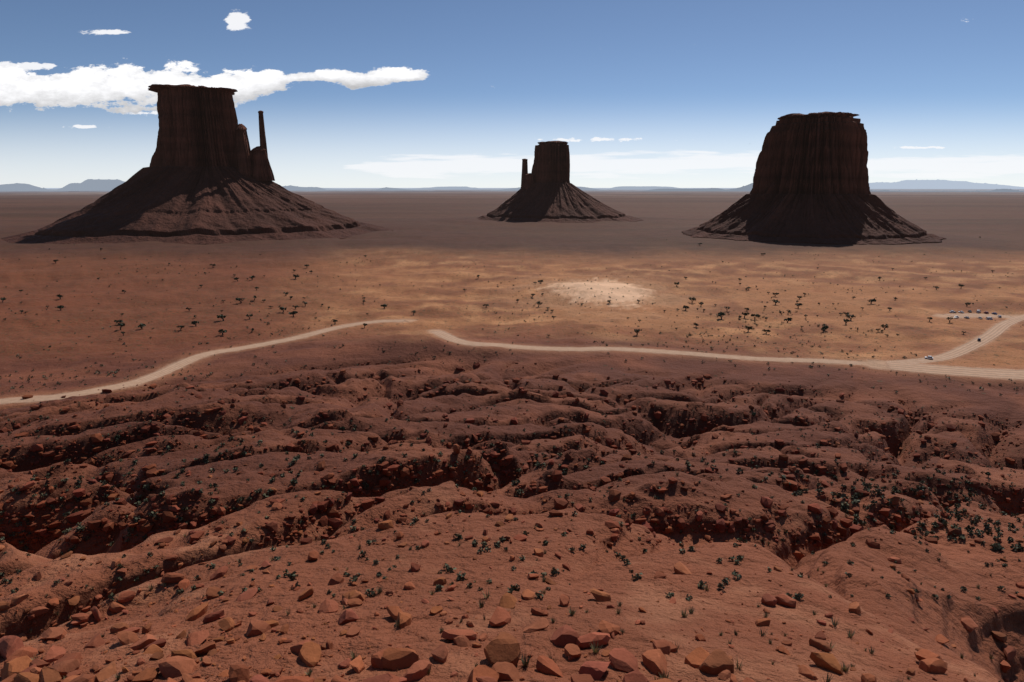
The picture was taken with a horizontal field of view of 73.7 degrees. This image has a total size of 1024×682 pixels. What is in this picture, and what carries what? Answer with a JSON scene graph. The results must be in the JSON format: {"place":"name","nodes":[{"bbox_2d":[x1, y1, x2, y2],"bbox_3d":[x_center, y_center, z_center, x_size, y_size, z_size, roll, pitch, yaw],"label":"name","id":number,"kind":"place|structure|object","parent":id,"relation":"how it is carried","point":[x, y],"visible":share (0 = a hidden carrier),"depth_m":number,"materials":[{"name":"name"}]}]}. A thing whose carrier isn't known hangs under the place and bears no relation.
{"place":"outdoors","nodes":[
{"label":"outdoors","id":0,"kind":"place"},
{"bbox_2d":[0,320,404,403],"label":"road","id":1,"kind":"structure","parent":0,"point":[170,368],"depth_m":394.40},
{"bbox_2d":[235,124,251,177],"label":"rock pillar","id":2,"kind":"structure","parent":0,"point":[243,157],"depth_m":1569.66,"materials":[{"name":"stone"}]},
{"bbox_2d":[251,146,274,180],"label":"rock buttress","id":3,"kind":"structure","parent":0,"point":[261,168],"depth_m":1587.73,"materials":[{"name":"stone"}]},
{"bbox_2d":[258,110,267,155],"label":"rock spire","id":4,"kind":"structure","parent":3,"relation":"on","point":[262,136],"depth_m":1590.29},
{"bbox_2d":[0,188,1023,681],"bbox_3d":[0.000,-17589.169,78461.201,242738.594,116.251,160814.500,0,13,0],"label":"desert ground","id":5,"kind":"structure","parent":0,"point":[450,244],"depth_m":263.96,"materials":[{"name":"soil"}]},
{"bbox_2d":[2,84,390,244],"bbox_3d":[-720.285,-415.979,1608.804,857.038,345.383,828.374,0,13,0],"label":"butte","id":6,"kind":"object","parent":5,"relation":"on","point":[190,184],"visible":0.93,"depth_m":1481.15,"materials":[{"name":"stone"}]},
{"bbox_2d":[0,179,640,190],"bbox_3d":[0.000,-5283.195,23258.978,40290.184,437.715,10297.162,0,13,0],"label":"mesa","id":7,"kind":"structure","parent":5,"relation":"on","point":[98,185],"depth_m":21620.09,"materials":[{"name":"grey stone"}]},
{"bbox_2d":[323,186,682,189],"bbox_3d":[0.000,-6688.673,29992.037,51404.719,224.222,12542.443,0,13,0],"label":"mesa","id":8,"kind":"structure","parent":5,"relation":"on","point":[613,188],"depth_m":32743.67,"materials":[{"name":"grey stone"}]},
{"bbox_2d":[3,422,1009,681],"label":"grass tufts","id":9,"kind":"object","parent":5,"relation":"on","point":[597,646],"visible":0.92,"depth_m":45.56,"materials":[{"name":"green plant"}]},
{"bbox_2d":[0,359,1023,681],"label":"scree boulder","id":10,"kind":"object","parent":5,"relation":"on","point":[502,651],"visible":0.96,"depth_m":74.83,"materials":[{"name":"stone"}]},
{"bbox_2d":[0,252,1023,600],"bbox_3d":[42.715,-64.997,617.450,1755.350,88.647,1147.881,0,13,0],"label":"desert shrubs","id":11,"kind":"object","parent":5,"relation":"on","point":[692,548],"visible":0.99,"depth_m":116.45,"materials":[{"name":"green plant"}]},
{"bbox_2d":[0,237,1023,477],"bbox_3d":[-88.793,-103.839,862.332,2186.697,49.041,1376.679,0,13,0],"label":"juniper","id":12,"kind":"object","parent":5,"relation":"on","point":[824,327],"depth_m":611.98,"materials":[{"name":"green plant"}]},
{"bbox_2d":[478,141,642,222],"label":"butte","id":13,"kind":"object","parent":5,"relation":"on","point":[552,193],"visible":0.93,"depth_m":2208.10,"materials":[{"name":"stone"}]},
{"bbox_2d":[521,159,527,187],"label":"rock spire","id":14,"kind":"structure","parent":13,"relation":"on","point":[524,166],"depth_m":2270.36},
{"bbox_2d":[681,111,945,244],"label":"butte","id":15,"kind":"object","parent":5,"relation":"on","point":[810,181],"visible":0.99,"depth_m":1434.42,"materials":[{"name":"stone"}]},
{"bbox_2d":[886,362,1023,378],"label":"road junction","id":16,"kind":"object","parent":5,"relation":"on","point":[984,372],"visible":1,"depth_m":405.39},
{"bbox_2d":[943,313,1012,317],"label":"parking area","id":17,"kind":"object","parent":5,"relation":"on","point":[961,315],"visible":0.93,"depth_m":609.49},
{"bbox_2d":[0,183,1023,191],"bbox_3d":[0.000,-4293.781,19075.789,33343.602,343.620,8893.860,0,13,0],"label":"mesas","id":18,"kind":"structure","parent":0,"point":[749,187],"depth_m":19240.60,"materials":[{"name":"grey stone"}]},
{"bbox_2d":[0,0,1023,187],"label":"sky","id":19,"kind":"structure","parent":0,"point":[349,93],"materials":[{"name":"blue"}]},
{"bbox_2d":[524,173,533,189],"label":"mitten ridge","id":20,"kind":"structure","parent":0,"point":[529,180],"depth_m":2257.96,"materials":[{"name":"stone"}]},
{"bbox_2d":[47,179,1023,188],"bbox_3d":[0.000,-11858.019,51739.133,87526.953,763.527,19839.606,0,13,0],"label":"mountain","id":21,"kind":"structure","parent":0,"point":[926,184],"depth_m":49674.83,"materials":[{"name":"grey stone"}]},
{"bbox_2d":[432,315,1023,364],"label":"road","id":22,"kind":"structure","parent":0,"point":[995,331],"depth_m":444.87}
]}

